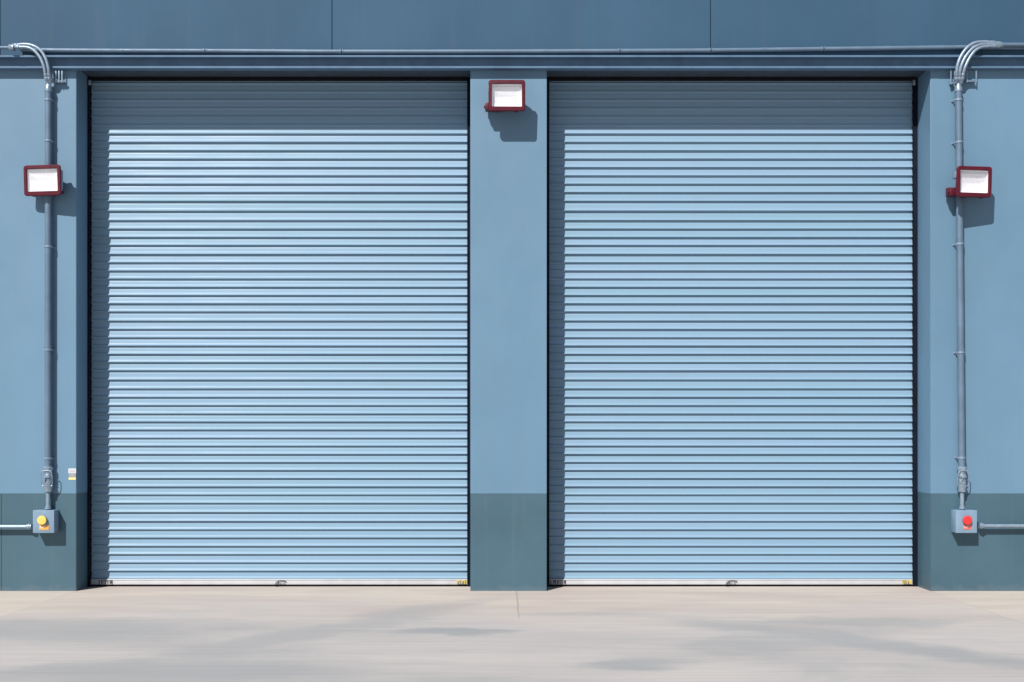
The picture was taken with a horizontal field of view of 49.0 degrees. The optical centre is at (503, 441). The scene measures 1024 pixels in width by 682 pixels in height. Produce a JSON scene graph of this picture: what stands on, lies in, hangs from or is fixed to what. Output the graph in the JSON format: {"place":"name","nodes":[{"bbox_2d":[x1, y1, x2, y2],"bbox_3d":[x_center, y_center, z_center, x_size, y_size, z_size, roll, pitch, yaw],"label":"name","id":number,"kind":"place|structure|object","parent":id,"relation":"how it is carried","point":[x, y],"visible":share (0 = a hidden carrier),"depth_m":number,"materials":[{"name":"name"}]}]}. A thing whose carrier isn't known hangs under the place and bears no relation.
{"place":"outdoors","nodes":[
{"label":"outdoors","id":0,"kind":"place"},
{"bbox_2d":[0,586,1023,681],"bbox_3d":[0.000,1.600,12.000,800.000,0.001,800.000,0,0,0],"label":"ground","id":1,"kind":"structure","parent":0,"point":[466,634],"depth_m":9.30,"materials":[{"name":"concrete"}]},
{"bbox_2d":[0,0,1023,590],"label":"warehouse building","id":2,"kind":"structure","parent":1,"relation":"on","point":[430,320],"depth_m":12.38,"materials":[{"name":"paint"}]},
{"bbox_2d":[0,523,32,529],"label":"conduit","id":3,"kind":"object","parent":2,"relation":"attached to","point":[29,526],"visible":1,"depth_m":11.92,"materials":[{"name":"metal"}]},
{"bbox_2d":[0,43,55,509],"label":"conduit","id":4,"kind":"object","parent":2,"relation":"attached to","point":[48,485],"visible":1,"depth_m":11.91,"materials":[{"name":"metal"}]},
{"bbox_2d":[23,164,63,196],"bbox_3d":[-4.853,-2.753,11.915,0.412,0.324,0.180,0,0,7],"label":"floodlight","id":5,"kind":"object","parent":2,"relation":"attached to","point":[43,180],"visible":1,"depth_m":11.86,"materials":[{"name":"red metal"}]},
{"bbox_2d":[33,510,58,532],"bbox_3d":[-4.860,0.848,11.912,0.225,0.241,0.174,0,0,0],"label":"control box","id":6,"kind":"object","parent":2,"relation":"attached to","point":[45,521],"visible":1,"depth_m":11.87,"materials":[{"name":"paint"}]},
{"bbox_2d":[52,69,65,83],"bbox_3d":[-4.733,-3.887,11.970,0.134,0.140,0.057,0,0,0],"label":"strut bracket","id":7,"kind":"object","parent":2,"relation":"attached to","point":[59,81],"visible":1,"depth_m":11.94,"materials":[{"name":"metal"}]},
{"bbox_2d":[69,474,75,479],"bbox_3d":[-4.605,0.378,11.997,0.077,0.067,0.002,0,0,0],"label":"sticker","id":8,"kind":"object","parent":2,"relation":"attached to","point":[72,476],"visible":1,"depth_m":11.99,"materials":[{"name":"yellow paper"}]},
{"bbox_2d":[87,76,469,586],"bbox_3d":[-2.465,-1.209,12.378,4.254,5.629,0.130,0,0,0],"label":"roller door","id":9,"kind":"structure","parent":2,"relation":"in","point":[278,268],"depth_m":12.39,"materials":[{"name":"paint"}]},
{"bbox_2d":[484,80,524,112],"bbox_3d":[0.015,-3.625,11.872,0.434,0.324,0.255,0,0,0],"label":"floodlight","id":10,"kind":"object","parent":2,"relation":"attached to","point":[506,95],"visible":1,"depth_m":11.79,"materials":[{"name":"red metal"}]},
{"bbox_2d":[20,45,1023,54],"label":"conduit","id":11,"kind":"object","parent":2,"relation":"attached to","point":[494,51],"visible":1,"depth_m":11.92,"materials":[{"name":"metal"}]},
{"bbox_2d":[547,77,917,586],"bbox_3d":[2.510,-1.209,12.388,4.111,5.629,0.110,0,0,0],"label":"roller door","id":12,"kind":"structure","parent":2,"relation":"in","point":[732,262],"depth_m":12.39,"materials":[{"name":"paint"}]},
{"bbox_2d":[949,69,954,84],"bbox_3d":[4.787,-3.878,11.970,0.062,0.158,0.057,0,0,0],"label":"strut bracket","id":13,"kind":"object","parent":2,"relation":"attached to","point":[952,83],"visible":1,"depth_m":11.94,"materials":[{"name":"metal"}]},
{"bbox_2d":[951,510,976,532],"bbox_3d":[4.898,0.848,11.912,0.225,0.241,0.174,0,0,0],"label":"control box","id":14,"kind":"object","parent":2,"relation":"attached to","point":[963,521],"visible":1,"depth_m":11.87,"materials":[{"name":"paint"}]},
{"bbox_2d":[946,166,991,198],"bbox_3d":[4.909,-2.720,11.872,0.421,0.324,0.261,0,0,-7],"label":"floodlight","id":15,"kind":"object","parent":2,"relation":"attached to","point":[974,181],"visible":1,"depth_m":11.79,"materials":[{"name":"red metal"}]},
{"bbox_2d":[965,69,976,82],"bbox_3d":[4.987,-3.889,11.970,0.113,0.137,0.057,0,0,0],"label":"strut bracket","id":16,"kind":"object","parent":2,"relation":"attached to","point":[970,81],"visible":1,"depth_m":11.94,"materials":[{"name":"metal"}]},
{"bbox_2d":[951,40,1023,509],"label":"conduit","id":17,"kind":"object","parent":2,"relation":"attached to","point":[959,78],"visible":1,"depth_m":11.91,"materials":[{"name":"metal"}]},
{"bbox_2d":[978,523,1023,528],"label":"conduit","id":18,"kind":"object","parent":2,"relation":"attached to","point":[981,525],"visible":1,"depth_m":11.92,"materials":[{"name":"metal"}]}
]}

